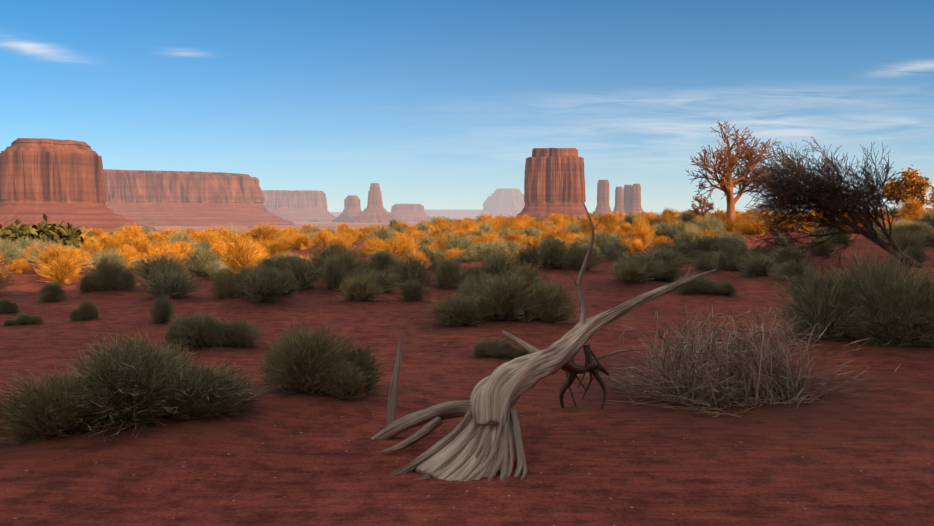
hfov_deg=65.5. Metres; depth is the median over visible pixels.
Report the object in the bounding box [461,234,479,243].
rabbitbrush bush
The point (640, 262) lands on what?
sage bush
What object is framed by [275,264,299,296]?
sage bush
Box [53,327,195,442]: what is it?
sage bush
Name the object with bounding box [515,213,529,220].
rabbitbrush bush
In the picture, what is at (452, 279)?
sage bush
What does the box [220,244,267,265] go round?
rabbitbrush bush
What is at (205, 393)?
sage bush
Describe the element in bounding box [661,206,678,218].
rabbitbrush bush
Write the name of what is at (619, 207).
pillar
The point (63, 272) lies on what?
rabbitbrush bush
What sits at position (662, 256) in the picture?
shrub
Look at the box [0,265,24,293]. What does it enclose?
shrub
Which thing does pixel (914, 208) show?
rabbitbrush bush
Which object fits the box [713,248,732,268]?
shrub
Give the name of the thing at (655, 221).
shrub
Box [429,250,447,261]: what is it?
sage bush
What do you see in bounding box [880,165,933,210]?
juniper tree
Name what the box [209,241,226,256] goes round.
rabbitbrush bush
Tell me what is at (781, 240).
shrub
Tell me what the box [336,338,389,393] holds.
sage bush
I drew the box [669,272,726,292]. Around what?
sage bush
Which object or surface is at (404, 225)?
rabbitbrush bush
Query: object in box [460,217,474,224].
rabbitbrush bush
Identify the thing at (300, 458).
terrain
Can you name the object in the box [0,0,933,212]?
sky
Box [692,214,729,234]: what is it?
shrub
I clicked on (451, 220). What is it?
rabbitbrush bush
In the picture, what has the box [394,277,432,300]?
shrub
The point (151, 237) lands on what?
rabbitbrush bush
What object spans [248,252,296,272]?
shrub
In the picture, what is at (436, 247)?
rabbitbrush bush
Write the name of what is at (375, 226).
rabbitbrush bush
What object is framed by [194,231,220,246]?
rabbitbrush bush
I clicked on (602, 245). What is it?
sage bush
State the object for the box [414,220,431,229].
shrub
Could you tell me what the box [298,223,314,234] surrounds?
rabbitbrush bush
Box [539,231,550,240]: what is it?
rabbitbrush bush
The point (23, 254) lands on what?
shrub
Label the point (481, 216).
rabbitbrush bush
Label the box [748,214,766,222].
shrub
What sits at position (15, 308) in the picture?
sage bush
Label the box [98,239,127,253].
rabbitbrush bush
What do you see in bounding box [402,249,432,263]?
rabbitbrush bush
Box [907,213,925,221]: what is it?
rabbitbrush bush
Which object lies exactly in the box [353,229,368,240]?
rabbitbrush bush
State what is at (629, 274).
shrub
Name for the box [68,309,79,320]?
sage bush
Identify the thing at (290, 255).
sage bush
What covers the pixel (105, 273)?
sage bush
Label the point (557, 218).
rabbitbrush bush
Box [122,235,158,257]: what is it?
rabbitbrush bush
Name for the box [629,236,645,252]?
rabbitbrush bush
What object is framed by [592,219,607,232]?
rabbitbrush bush
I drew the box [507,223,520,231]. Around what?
rabbitbrush bush
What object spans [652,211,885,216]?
horizon mesa
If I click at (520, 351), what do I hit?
sage bush
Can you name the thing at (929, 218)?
shrub
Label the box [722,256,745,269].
sage bush
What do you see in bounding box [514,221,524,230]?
rabbitbrush bush
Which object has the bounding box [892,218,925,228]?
shrub
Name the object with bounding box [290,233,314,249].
rabbitbrush bush
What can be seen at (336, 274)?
sage bush
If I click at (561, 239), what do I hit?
rabbitbrush bush
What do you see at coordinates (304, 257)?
rabbitbrush bush
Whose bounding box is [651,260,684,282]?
sage bush
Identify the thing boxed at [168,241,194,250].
rabbitbrush bush
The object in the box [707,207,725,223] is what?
rabbitbrush bush
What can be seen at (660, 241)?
rabbitbrush bush
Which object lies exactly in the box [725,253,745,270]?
sage bush
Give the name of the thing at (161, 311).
sage bush
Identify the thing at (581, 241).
rabbitbrush bush
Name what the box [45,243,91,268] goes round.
rabbitbrush bush
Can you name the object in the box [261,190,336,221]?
mesa
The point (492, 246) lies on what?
shrub
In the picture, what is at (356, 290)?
shrub
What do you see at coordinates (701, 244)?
sage bush
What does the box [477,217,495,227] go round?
rabbitbrush bush
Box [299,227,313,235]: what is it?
shrub
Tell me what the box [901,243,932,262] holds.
shrub
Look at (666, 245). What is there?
shrub
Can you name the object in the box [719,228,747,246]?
shrub
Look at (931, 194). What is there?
juniper tree
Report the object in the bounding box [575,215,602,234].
rabbitbrush bush
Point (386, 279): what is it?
shrub
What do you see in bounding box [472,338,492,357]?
sage bush
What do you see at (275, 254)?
rabbitbrush bush
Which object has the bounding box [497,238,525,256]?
shrub
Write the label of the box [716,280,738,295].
sage bush
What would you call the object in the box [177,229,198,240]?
rabbitbrush bush
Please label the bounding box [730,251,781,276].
shrub
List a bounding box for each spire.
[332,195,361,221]
[339,183,408,222]
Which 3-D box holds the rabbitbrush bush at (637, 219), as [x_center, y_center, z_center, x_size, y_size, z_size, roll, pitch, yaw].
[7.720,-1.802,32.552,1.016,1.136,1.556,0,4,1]
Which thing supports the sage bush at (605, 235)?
on the terrain
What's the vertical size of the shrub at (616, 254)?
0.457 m
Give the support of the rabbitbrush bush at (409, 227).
on the terrain
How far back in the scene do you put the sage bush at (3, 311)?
11.29 m
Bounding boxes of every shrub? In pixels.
[0,235,27,262]
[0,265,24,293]
[8,239,22,260]
[14,236,37,253]
[17,247,28,258]
[21,238,63,263]
[61,244,83,254]
[78,247,133,273]
[109,227,119,236]
[127,267,208,297]
[128,250,197,284]
[131,256,146,270]
[139,225,152,235]
[163,230,197,244]
[178,246,236,275]
[190,241,211,252]
[216,225,238,235]
[230,261,292,303]
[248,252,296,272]
[278,256,328,290]
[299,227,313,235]
[300,241,364,277]
[307,231,319,245]
[318,246,379,281]
[333,271,391,300]
[356,264,405,292]
[360,224,398,243]
[382,253,434,283]
[388,219,397,227]
[390,224,410,237]
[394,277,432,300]
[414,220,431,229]
[415,235,439,246]
[417,224,431,233]
[427,216,440,224]
[429,258,441,273]
[434,229,456,240]
[439,233,477,253]
[453,273,494,289]
[464,228,488,237]
[472,237,515,265]
[475,222,495,236]
[480,247,519,281]
[496,227,513,238]
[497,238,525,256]
[510,259,547,288]
[516,229,525,235]
[521,227,542,239]
[538,220,555,230]
[560,220,586,237]
[579,241,603,259]
[601,237,630,257]
[607,249,623,260]
[609,231,626,246]
[612,260,652,283]
[619,210,645,225]
[633,245,700,268]
[648,217,664,226]
[650,244,668,252]
[654,240,674,247]
[662,240,692,260]
[669,220,692,238]
[670,225,706,246]
[673,209,698,225]
[689,249,721,270]
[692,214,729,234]
[708,235,747,249]
[711,227,724,238]
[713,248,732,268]
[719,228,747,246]
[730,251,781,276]
[732,247,748,257]
[747,245,771,256]
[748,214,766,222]
[763,243,814,264]
[771,232,788,245]
[805,233,843,255]
[808,221,847,238]
[822,225,855,244]
[874,227,933,254]
[876,222,908,239]
[882,206,901,217]
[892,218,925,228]
[899,220,933,235]
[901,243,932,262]
[912,228,933,246]
[914,210,933,226]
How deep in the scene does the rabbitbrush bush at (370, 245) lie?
25.23 m
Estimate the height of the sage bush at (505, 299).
0.830 m
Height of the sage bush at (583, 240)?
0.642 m
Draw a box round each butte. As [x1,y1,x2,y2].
[0,138,157,232]
[516,148,590,220]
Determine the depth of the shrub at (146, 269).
14.78 m
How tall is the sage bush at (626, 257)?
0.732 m
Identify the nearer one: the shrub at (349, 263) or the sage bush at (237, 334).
the sage bush at (237, 334)
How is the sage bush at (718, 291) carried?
on the terrain
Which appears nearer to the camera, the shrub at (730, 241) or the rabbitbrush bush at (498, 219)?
the shrub at (730, 241)
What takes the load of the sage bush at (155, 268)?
on the terrain
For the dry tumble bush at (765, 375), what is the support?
on the terrain
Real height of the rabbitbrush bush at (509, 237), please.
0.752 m
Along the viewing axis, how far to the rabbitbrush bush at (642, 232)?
29.34 m
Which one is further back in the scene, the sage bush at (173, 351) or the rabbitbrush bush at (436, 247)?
the rabbitbrush bush at (436, 247)
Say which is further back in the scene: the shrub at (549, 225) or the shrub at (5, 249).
the shrub at (549, 225)
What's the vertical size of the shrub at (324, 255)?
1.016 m
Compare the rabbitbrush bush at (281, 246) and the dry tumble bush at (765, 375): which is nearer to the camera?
the dry tumble bush at (765, 375)
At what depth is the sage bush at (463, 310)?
10.22 m
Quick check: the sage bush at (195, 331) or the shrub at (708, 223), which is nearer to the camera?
the sage bush at (195, 331)
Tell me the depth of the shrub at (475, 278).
14.08 m
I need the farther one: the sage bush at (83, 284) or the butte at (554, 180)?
the butte at (554, 180)
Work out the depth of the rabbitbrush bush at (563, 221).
51.37 m
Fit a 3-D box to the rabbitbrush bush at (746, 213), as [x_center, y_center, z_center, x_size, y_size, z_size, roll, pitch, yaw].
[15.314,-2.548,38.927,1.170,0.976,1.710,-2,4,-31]
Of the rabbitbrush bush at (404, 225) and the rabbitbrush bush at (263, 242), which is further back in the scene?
the rabbitbrush bush at (404, 225)
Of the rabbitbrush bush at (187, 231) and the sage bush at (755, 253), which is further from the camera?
the rabbitbrush bush at (187, 231)
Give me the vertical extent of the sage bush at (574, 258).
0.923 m
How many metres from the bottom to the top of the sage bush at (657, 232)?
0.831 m
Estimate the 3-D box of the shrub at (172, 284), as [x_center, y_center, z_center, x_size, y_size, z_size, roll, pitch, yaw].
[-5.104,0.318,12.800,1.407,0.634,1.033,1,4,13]
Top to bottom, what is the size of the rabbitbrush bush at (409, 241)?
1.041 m
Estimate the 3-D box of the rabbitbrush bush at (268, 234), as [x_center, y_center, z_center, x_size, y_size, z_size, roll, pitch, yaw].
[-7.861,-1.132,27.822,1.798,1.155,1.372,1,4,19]
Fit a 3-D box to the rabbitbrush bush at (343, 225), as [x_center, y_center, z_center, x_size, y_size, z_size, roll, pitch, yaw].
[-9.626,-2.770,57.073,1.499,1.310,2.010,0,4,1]
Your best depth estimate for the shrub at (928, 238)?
25.99 m
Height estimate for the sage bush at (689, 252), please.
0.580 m
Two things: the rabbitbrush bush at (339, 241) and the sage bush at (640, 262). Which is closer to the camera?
the sage bush at (640, 262)
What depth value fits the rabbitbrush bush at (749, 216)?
37.61 m
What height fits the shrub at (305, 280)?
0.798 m
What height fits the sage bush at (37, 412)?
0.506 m
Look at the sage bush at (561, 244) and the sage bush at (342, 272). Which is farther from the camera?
the sage bush at (561, 244)
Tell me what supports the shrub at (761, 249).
on the terrain
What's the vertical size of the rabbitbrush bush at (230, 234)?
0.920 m
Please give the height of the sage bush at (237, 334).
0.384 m
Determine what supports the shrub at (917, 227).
on the terrain
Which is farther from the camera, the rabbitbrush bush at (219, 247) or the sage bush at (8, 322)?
the rabbitbrush bush at (219, 247)
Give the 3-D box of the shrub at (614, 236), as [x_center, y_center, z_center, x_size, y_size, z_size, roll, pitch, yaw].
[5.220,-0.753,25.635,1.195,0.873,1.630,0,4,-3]
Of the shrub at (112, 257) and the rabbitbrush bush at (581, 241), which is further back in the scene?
the rabbitbrush bush at (581, 241)
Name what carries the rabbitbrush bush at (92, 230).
on the terrain
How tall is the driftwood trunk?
1.728 m
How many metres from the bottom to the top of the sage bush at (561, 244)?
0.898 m
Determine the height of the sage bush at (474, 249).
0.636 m
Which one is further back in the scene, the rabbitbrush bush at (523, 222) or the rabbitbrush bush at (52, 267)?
the rabbitbrush bush at (523, 222)
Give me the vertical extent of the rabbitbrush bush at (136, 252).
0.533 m
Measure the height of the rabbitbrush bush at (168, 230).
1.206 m
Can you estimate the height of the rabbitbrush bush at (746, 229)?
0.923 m
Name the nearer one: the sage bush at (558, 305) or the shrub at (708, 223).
the sage bush at (558, 305)
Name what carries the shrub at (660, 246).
on the terrain
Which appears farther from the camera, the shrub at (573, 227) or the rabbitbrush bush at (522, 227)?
the rabbitbrush bush at (522, 227)
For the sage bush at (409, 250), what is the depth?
22.61 m
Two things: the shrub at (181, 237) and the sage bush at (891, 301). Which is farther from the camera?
the shrub at (181, 237)
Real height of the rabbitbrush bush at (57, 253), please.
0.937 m
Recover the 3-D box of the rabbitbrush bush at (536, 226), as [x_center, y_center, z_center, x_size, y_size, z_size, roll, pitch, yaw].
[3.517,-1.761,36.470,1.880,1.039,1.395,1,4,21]
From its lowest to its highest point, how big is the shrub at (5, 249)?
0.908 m
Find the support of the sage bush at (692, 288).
on the terrain
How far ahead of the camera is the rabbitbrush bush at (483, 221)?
46.47 m
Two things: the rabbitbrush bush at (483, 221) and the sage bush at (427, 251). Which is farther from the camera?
the rabbitbrush bush at (483, 221)
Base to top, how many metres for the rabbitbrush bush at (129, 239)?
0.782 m
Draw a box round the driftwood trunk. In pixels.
[371,203,716,482]
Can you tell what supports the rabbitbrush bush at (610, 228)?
on the terrain
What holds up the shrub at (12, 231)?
on the terrain
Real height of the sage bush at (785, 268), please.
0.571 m
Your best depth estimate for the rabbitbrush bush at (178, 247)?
22.70 m
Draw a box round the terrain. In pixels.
[0,212,933,525]
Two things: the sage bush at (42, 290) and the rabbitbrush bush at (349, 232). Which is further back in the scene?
the rabbitbrush bush at (349, 232)
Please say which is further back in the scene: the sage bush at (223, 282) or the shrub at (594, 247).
the shrub at (594, 247)
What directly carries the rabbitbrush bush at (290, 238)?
on the terrain
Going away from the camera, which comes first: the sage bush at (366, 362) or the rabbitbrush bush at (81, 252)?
the sage bush at (366, 362)
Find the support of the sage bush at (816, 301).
on the terrain
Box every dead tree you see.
[686,120,780,221]
[688,196,713,217]
[738,137,923,267]
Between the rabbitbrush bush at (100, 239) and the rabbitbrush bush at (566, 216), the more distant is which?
the rabbitbrush bush at (566, 216)
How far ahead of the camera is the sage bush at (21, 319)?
10.30 m
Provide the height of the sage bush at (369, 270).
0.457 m
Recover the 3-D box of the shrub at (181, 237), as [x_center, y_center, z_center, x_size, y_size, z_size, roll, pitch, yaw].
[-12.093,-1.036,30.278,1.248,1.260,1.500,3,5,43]
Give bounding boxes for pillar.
[594,180,612,214]
[613,187,625,215]
[623,185,631,213]
[628,184,642,213]
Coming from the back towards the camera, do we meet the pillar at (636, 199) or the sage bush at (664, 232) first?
the pillar at (636, 199)
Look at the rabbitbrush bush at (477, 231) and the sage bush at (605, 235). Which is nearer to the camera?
the sage bush at (605, 235)
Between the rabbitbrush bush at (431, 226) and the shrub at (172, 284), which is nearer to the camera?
the shrub at (172, 284)
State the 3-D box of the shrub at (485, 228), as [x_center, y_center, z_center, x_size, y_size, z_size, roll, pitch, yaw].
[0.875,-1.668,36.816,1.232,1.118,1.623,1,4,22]
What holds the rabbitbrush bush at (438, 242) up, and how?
on the terrain
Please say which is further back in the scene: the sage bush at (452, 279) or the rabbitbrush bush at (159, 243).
the rabbitbrush bush at (159, 243)
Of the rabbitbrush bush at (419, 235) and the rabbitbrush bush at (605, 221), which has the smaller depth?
the rabbitbrush bush at (419, 235)
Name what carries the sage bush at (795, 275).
on the terrain
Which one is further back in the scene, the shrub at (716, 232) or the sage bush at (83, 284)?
the shrub at (716, 232)
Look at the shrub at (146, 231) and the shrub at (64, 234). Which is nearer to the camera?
the shrub at (64, 234)
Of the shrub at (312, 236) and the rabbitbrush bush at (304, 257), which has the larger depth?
the shrub at (312, 236)
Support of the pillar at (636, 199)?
on the terrain
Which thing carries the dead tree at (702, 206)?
on the terrain
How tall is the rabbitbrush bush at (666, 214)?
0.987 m
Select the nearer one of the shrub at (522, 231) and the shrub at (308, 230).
the shrub at (522, 231)
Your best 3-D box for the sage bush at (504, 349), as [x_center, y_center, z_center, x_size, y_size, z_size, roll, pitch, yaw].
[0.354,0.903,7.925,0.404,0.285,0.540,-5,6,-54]
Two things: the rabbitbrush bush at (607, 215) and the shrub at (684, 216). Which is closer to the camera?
the shrub at (684, 216)
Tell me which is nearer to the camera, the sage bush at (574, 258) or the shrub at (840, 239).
the sage bush at (574, 258)
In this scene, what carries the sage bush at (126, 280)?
on the terrain
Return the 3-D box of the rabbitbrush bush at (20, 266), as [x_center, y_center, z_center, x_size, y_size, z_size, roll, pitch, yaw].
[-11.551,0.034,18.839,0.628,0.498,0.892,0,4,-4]
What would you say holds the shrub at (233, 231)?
on the terrain
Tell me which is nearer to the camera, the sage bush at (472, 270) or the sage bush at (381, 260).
the sage bush at (472, 270)
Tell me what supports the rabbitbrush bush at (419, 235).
on the terrain
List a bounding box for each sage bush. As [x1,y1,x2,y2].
[0,297,13,312]
[0,305,8,313]
[0,361,114,443]
[2,319,16,325]
[6,302,19,312]
[13,312,34,324]
[28,314,45,324]
[37,284,46,299]
[38,290,65,301]
[42,280,68,298]
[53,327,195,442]
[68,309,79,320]
[74,272,94,292]
[75,298,100,319]
[85,358,276,427]
[86,260,135,290]
[93,305,99,318]
[113,268,137,289]
[139,339,211,374]
[145,261,186,283]
[145,293,176,322]
[146,260,162,284]
[163,314,189,344]
[168,309,227,350]
[199,258,225,276]
[203,317,263,347]
[204,269,241,298]
[207,266,232,278]
[218,261,282,296]
[249,316,377,395]
[256,331,306,386]
[275,251,307,266]
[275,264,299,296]
[316,354,376,399]
[322,252,341,288]
[329,263,342,289]
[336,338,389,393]
[338,266,347,289]
[338,277,349,290]
[344,269,365,281]
[360,262,378,273]
[363,246,398,275]
[403,248,415,259]
[415,288,492,325]
[416,244,434,261]
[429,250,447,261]
[431,254,464,287]
[441,269,474,288]
[444,277,487,305]
[453,250,480,262]
[460,263,485,276]
[464,241,487,259]
[471,269,551,322]
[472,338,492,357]
[479,335,517,359]
[508,246,541,267]
[513,345,530,358]
[523,275,580,323]
[534,235,566,268]
[539,238,570,265]
[559,240,606,270]
[570,236,601,250]
[575,229,619,244]
[595,237,614,253]
[606,249,670,279]
[611,258,643,278]
[620,259,654,279]
[648,220,676,237]
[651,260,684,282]
[656,225,675,238]
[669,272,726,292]
[675,279,714,293]
[677,243,697,259]
[686,234,724,258]
[703,240,742,257]
[708,283,734,294]
[716,244,731,255]
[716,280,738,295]
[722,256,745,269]
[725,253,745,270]
[743,248,769,261]
[751,256,870,341]
[768,258,820,281]
[783,268,824,282]
[813,239,932,341]
[839,265,933,345]
[877,260,933,346]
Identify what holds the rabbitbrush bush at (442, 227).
on the terrain
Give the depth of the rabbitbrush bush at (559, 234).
29.57 m
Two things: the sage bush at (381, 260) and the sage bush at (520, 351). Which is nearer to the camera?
the sage bush at (520, 351)
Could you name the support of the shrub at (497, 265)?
on the terrain
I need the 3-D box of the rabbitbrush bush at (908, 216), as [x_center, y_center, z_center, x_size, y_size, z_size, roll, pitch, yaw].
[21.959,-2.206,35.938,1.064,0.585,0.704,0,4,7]
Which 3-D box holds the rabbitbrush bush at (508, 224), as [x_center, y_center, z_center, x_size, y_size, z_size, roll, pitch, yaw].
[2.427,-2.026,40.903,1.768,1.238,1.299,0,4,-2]
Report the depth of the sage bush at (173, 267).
14.31 m
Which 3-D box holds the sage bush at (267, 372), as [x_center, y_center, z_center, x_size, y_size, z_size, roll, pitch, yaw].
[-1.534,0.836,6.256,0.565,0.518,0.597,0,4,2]
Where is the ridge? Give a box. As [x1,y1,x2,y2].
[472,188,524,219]
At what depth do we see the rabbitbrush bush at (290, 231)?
38.60 m
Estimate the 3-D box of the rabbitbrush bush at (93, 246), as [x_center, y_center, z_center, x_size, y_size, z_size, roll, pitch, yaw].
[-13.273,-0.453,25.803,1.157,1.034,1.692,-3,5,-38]
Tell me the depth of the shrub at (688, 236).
24.64 m
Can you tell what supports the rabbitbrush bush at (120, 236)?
on the terrain
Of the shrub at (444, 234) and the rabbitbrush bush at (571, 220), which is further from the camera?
the rabbitbrush bush at (571, 220)
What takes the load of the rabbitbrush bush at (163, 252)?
on the terrain
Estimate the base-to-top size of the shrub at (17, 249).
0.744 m
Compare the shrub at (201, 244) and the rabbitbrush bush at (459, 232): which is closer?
the shrub at (201, 244)
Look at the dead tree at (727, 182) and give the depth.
33.97 m
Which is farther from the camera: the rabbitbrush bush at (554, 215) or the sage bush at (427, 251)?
the rabbitbrush bush at (554, 215)
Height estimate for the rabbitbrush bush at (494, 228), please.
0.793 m
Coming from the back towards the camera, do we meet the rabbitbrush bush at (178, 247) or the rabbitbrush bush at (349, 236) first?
the rabbitbrush bush at (349, 236)
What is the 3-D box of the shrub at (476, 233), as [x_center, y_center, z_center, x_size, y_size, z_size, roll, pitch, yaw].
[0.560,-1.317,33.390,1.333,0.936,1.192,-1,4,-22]
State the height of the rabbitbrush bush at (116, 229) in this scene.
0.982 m
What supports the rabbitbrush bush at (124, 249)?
on the terrain
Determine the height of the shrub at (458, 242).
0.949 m
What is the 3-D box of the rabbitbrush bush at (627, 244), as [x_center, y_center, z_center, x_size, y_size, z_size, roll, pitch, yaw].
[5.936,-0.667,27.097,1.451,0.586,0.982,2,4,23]
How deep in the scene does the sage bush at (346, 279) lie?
14.38 m
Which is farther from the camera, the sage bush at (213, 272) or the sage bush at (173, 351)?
the sage bush at (213, 272)
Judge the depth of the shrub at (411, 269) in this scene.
15.62 m
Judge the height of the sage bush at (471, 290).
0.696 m
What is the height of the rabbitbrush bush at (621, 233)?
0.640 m
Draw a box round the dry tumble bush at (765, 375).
[577,299,925,416]
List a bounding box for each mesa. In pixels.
[103,169,295,225]
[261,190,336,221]
[330,212,390,216]
[391,204,431,221]
[424,210,481,219]
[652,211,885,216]
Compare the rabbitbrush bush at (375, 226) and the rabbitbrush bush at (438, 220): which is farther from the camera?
the rabbitbrush bush at (438, 220)
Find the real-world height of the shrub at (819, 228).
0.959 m
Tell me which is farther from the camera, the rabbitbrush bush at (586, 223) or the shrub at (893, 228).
the rabbitbrush bush at (586, 223)
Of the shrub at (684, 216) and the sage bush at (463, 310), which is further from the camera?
the shrub at (684, 216)
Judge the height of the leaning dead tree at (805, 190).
3.935 m
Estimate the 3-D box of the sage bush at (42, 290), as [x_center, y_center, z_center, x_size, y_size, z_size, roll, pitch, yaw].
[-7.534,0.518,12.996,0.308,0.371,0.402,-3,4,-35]
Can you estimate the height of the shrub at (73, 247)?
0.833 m
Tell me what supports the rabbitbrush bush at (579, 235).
on the terrain
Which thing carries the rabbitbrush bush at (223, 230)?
on the terrain
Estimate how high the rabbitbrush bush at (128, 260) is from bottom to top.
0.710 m
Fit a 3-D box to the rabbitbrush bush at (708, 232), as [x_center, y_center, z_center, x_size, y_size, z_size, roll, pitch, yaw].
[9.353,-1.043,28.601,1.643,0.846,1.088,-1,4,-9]
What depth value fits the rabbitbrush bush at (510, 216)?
63.83 m
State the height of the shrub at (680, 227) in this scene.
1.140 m
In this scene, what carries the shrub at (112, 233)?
on the terrain
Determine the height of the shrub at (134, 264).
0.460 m
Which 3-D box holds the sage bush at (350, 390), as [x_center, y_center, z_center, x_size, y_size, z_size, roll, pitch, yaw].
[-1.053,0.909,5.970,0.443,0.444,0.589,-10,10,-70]
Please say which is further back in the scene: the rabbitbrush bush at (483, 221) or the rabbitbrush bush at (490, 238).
the rabbitbrush bush at (483, 221)
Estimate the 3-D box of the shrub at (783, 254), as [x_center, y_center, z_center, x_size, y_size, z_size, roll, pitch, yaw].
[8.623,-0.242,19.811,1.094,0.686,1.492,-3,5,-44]
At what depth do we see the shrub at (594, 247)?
22.82 m
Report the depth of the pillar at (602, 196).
5157.42 m
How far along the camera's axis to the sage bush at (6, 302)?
11.34 m
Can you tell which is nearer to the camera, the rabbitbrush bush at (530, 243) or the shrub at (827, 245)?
the shrub at (827, 245)
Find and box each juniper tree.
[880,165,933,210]
[928,186,933,207]
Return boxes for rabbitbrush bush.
[5,256,32,272]
[19,243,43,259]
[28,242,78,272]
[35,258,83,278]
[36,255,82,283]
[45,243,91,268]
[76,250,92,263]
[79,237,103,257]
[83,228,105,238]
[83,236,104,248]
[85,225,108,233]
[88,247,140,268]
[96,233,119,246]
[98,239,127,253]
[106,226,125,234]
[112,232,125,243]
[115,222,147,238]
[117,244,140,263]
[120,235,139,245]
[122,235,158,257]
[129,247,142,258]
[131,244,189,269]
[138,230,162,244]
[151,239,169,256]
[155,226,179,243]
[158,241,195,260]
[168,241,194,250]
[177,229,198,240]
[188,229,218,242]
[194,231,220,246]
[205,226,215,232]
[209,227,229,236]
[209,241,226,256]
[210,233,247,248]
[211,229,223,242]
[218,235,267,272]
[219,231,235,241]
[219,236,267,258]
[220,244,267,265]
[239,222,288,244]
[254,237,269,252]
[262,237,294,256]
[264,249,288,259]
[279,233,310,245]
[284,226,298,241]
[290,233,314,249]
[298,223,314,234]
[298,252,313,265]
[310,227,339,246]
[326,232,352,252]
[334,221,349,232]
[334,227,361,242]
[335,231,359,244]
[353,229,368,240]
[359,226,370,232]
[359,237,381,255]
[363,237,417,260]
[365,222,389,237]
[392,220,406,231]
[394,232,421,248]
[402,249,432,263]
[404,224,417,232]
[410,229,429,242]
[423,244,444,253]
[427,223,438,229]
[431,219,460,237]
[431,234,454,252]
[432,214,446,225]
[442,247,465,259]
[444,217,458,226]
[450,230,467,237]
[455,220,480,231]
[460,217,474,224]
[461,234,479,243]
[467,227,488,236]
[474,232,500,243]
[476,213,492,223]
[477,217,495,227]
[477,219,494,228]
[482,232,501,244]
[487,222,498,232]
[493,213,505,221]
[494,216,505,225]
[499,218,521,229]
[500,230,525,244]
[503,215,517,220]
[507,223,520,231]
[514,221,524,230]
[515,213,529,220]
[515,220,529,228]
[519,235,544,250]
[521,219,552,235]
[538,226,578,241]
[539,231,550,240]
[545,212,562,221]
[550,215,561,221]
[552,218,567,225]
[553,235,569,245]
[560,216,578,222]
[561,213,573,219]
[570,237,599,249]
[573,231,589,244]
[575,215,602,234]
[592,216,619,230]
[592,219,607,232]
[597,222,618,236]
[600,211,621,223]
[615,230,629,240]
[616,221,633,232]
[620,240,631,251]
[627,218,657,246]
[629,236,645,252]
[630,214,650,232]
[641,210,658,216]
[649,236,673,248]
[658,215,670,223]
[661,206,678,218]
[662,211,671,221]
[694,227,716,238]
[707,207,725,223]
[719,218,740,231]
[726,216,778,234]
[736,211,768,223]
[737,207,758,221]
[771,218,794,231]
[800,221,816,231]
[897,196,925,216]
[902,214,917,222]
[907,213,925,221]
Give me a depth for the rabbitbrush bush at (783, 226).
31.86 m
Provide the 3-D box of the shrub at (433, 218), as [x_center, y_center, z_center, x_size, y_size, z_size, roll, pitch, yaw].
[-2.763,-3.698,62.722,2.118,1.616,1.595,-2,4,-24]
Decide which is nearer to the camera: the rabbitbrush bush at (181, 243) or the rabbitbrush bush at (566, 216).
the rabbitbrush bush at (181, 243)
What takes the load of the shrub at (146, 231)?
on the terrain
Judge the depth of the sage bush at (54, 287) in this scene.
12.90 m
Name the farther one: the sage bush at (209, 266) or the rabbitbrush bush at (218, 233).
the rabbitbrush bush at (218, 233)
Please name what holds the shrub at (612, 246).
on the terrain
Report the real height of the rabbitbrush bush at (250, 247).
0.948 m
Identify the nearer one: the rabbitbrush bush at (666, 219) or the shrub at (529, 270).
the shrub at (529, 270)
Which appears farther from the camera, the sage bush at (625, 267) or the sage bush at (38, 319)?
the sage bush at (625, 267)
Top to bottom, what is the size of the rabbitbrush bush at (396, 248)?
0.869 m
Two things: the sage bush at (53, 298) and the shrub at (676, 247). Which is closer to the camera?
the sage bush at (53, 298)
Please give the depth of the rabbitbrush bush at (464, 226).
40.57 m
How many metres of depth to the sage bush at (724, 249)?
20.92 m
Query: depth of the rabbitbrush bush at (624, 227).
34.54 m
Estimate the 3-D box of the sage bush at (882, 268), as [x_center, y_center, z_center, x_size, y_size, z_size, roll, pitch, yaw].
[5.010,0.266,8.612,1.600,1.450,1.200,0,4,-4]
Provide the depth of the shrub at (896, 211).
45.50 m
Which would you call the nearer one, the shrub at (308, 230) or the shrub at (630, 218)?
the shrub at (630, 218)
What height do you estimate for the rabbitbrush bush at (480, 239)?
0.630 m
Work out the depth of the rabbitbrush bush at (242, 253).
18.16 m
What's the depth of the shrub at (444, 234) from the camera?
32.42 m
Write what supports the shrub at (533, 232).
on the terrain
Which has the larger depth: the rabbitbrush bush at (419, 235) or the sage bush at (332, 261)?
the rabbitbrush bush at (419, 235)
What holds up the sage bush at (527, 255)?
on the terrain
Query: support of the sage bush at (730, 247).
on the terrain
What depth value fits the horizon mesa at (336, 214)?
14102.69 m
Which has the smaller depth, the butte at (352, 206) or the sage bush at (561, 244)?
the sage bush at (561, 244)
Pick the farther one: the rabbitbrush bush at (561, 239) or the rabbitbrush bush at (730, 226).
the rabbitbrush bush at (730, 226)
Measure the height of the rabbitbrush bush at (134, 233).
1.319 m
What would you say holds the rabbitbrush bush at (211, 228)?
on the terrain
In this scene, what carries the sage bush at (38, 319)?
on the terrain
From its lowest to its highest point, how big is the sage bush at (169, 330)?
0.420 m
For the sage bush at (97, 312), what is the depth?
10.61 m
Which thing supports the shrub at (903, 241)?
on the terrain
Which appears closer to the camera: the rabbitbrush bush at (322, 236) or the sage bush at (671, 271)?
the sage bush at (671, 271)

